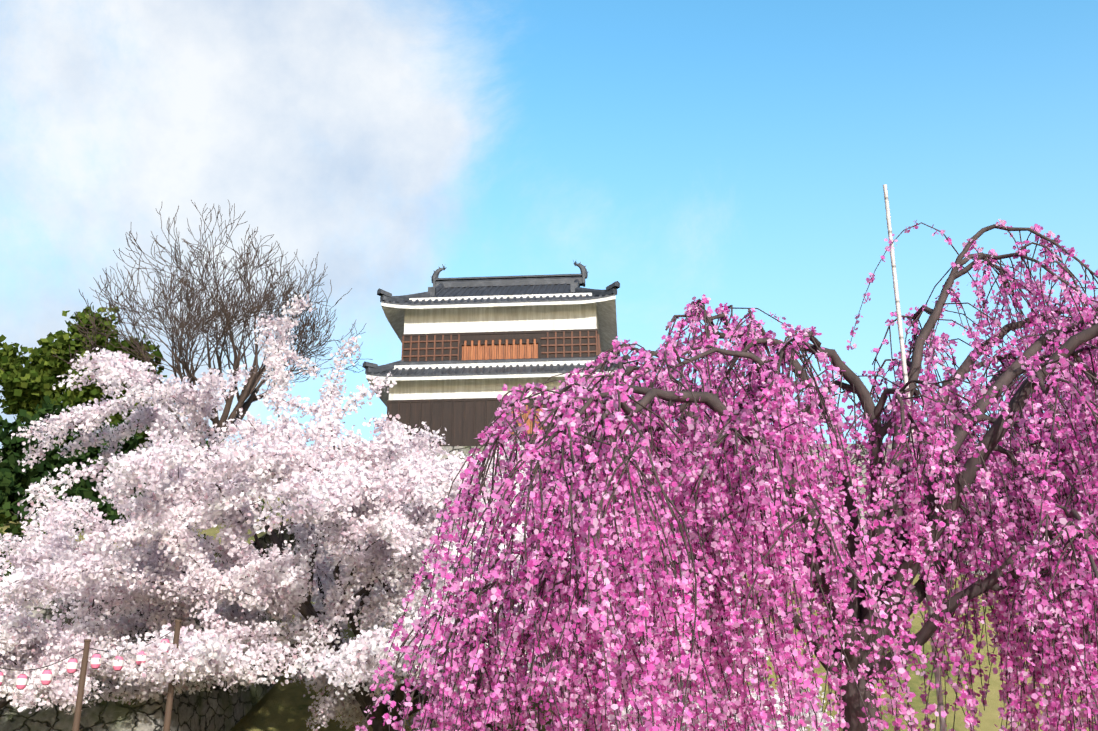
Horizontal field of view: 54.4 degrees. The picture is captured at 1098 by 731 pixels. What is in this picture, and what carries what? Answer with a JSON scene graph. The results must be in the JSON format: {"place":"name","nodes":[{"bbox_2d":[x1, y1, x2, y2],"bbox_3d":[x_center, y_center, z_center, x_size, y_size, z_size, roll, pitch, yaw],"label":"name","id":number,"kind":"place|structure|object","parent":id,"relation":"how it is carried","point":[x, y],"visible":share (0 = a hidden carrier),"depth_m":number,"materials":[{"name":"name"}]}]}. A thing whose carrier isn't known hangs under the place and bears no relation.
{"place":"outdoors","nodes":[
{"label":"outdoors","id":0,"kind":"place"},
{"bbox_2d":[0,497,291,589],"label":"terrace bank ground","id":1,"kind":"structure","parent":0,"point":[212,531],"depth_m":34.82,"materials":[{"name":"green plant"}]},
{"bbox_2d":[0,492,188,714],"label":"cherry tree","id":2,"kind":"object","parent":1,"relation":"on","point":[25,634],"depth_m":21.72,"materials":[{"name":"white plant"}]},
{"bbox_2d":[0,395,224,485],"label":"evergreen tree","id":3,"kind":"object","parent":1,"relation":"on","point":[10,446],"depth_m":41.76,"materials":[{"name":"green plant"}]},
{"bbox_2d":[0,492,271,581],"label":"bank shrubs","id":4,"kind":"object","parent":1,"relation":"on","point":[15,529],"visible":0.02,"depth_m":34.16,"materials":[{"name":"green plant"}]},
{"bbox_2d":[0,0,1097,448],"label":"sky","id":5,"kind":"structure","parent":0,"point":[737,153],"materials":[{"name":"blue"}]},
{"bbox_2d":[230,575,1097,730],"bbox_3d":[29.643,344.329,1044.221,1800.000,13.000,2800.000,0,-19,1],"label":"ground","id":6,"kind":"structure","parent":0,"point":[278,706],"depth_m":32.75,"materials":[{"name":"green plant"}]},
{"bbox_2d":[0,305,182,447],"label":"fresh green tree","id":7,"kind":"object","parent":6,"relation":"on","point":[28,386],"depth_m":51.78,"materials":[{"name":"green plant"}]},
{"bbox_2d":[0,447,200,530],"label":"evergreen tree","id":8,"kind":"object","parent":6,"relation":"on","point":[13,477],"depth_m":37.44,"materials":[{"name":"green plant"}]},
{"bbox_2d":[72,619,181,730],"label":"wooden posts","id":9,"kind":"object","parent":6,"relation":"on","point":[79,703],"visible":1,"depth_m":18.55,"materials":[{"name":"brown wood"}]},
{"bbox_2d":[0,629,174,671],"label":"lantern cord","id":10,"kind":"object","parent":9,"relation":"attached to","point":[76,653],"visible":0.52,"depth_m":18.67,"materials":[{"name":"black"}]},
{"bbox_2d":[0,638,169,689],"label":"paper lanterns","id":11,"kind":"object","parent":10,"relation":"hanging from","point":[46,674],"visible":0.83,"depth_m":18.59,"materials":[{"name":"white paper"}]},
{"bbox_2d":[0,560,280,730],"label":"terrace stone wall","id":12,"kind":"structure","parent":6,"relation":"on","point":[218,708],"depth_m":25.74,"materials":[{"name":"grey stone"}]},
{"bbox_2d":[53,200,372,443],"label":"bare tree","id":13,"kind":"object","parent":6,"relation":"on","point":[250,389],"visible":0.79,"depth_m":52.00,"materials":[{"name":"brown plant"}]},
{"bbox_2d":[0,294,774,730],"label":"cherry tree","id":14,"kind":"object","parent":6,"relation":"on","point":[338,490],"depth_m":21.96,"materials":[{"name":"white plant"}]},
{"bbox_2d":[362,261,629,445],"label":"castle turret","id":15,"kind":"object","parent":6,"relation":"on","point":[471,346],"visible":0.73,"depth_m":48.60,"materials":[{"name":"paint"}]},
{"bbox_2d":[0,444,1066,574],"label":"cliff stone wall","id":16,"kind":"structure","parent":6,"relation":"on","point":[264,540],"depth_m":44.89,"materials":[{"name":"grey stone"}]},
{"bbox_2d":[303,536,837,730],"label":"cherry tree","id":17,"kind":"object","parent":6,"relation":"on","point":[343,706],"depth_m":23.05,"materials":[{"name":"white plant"}]},
{"bbox_2d":[355,219,1097,730],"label":"weeping cherry","id":18,"kind":"object","parent":6,"relation":"on","point":[913,517],"depth_m":8.02,"materials":[{"name":"pink plant"}]},
{"bbox_2d":[883,184,946,730],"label":"pole","id":19,"kind":"object","parent":6,"relation":"on","point":[905,379],"visible":0.6,"depth_m":10.13,"materials":[{"name":"white metal"}]}
]}

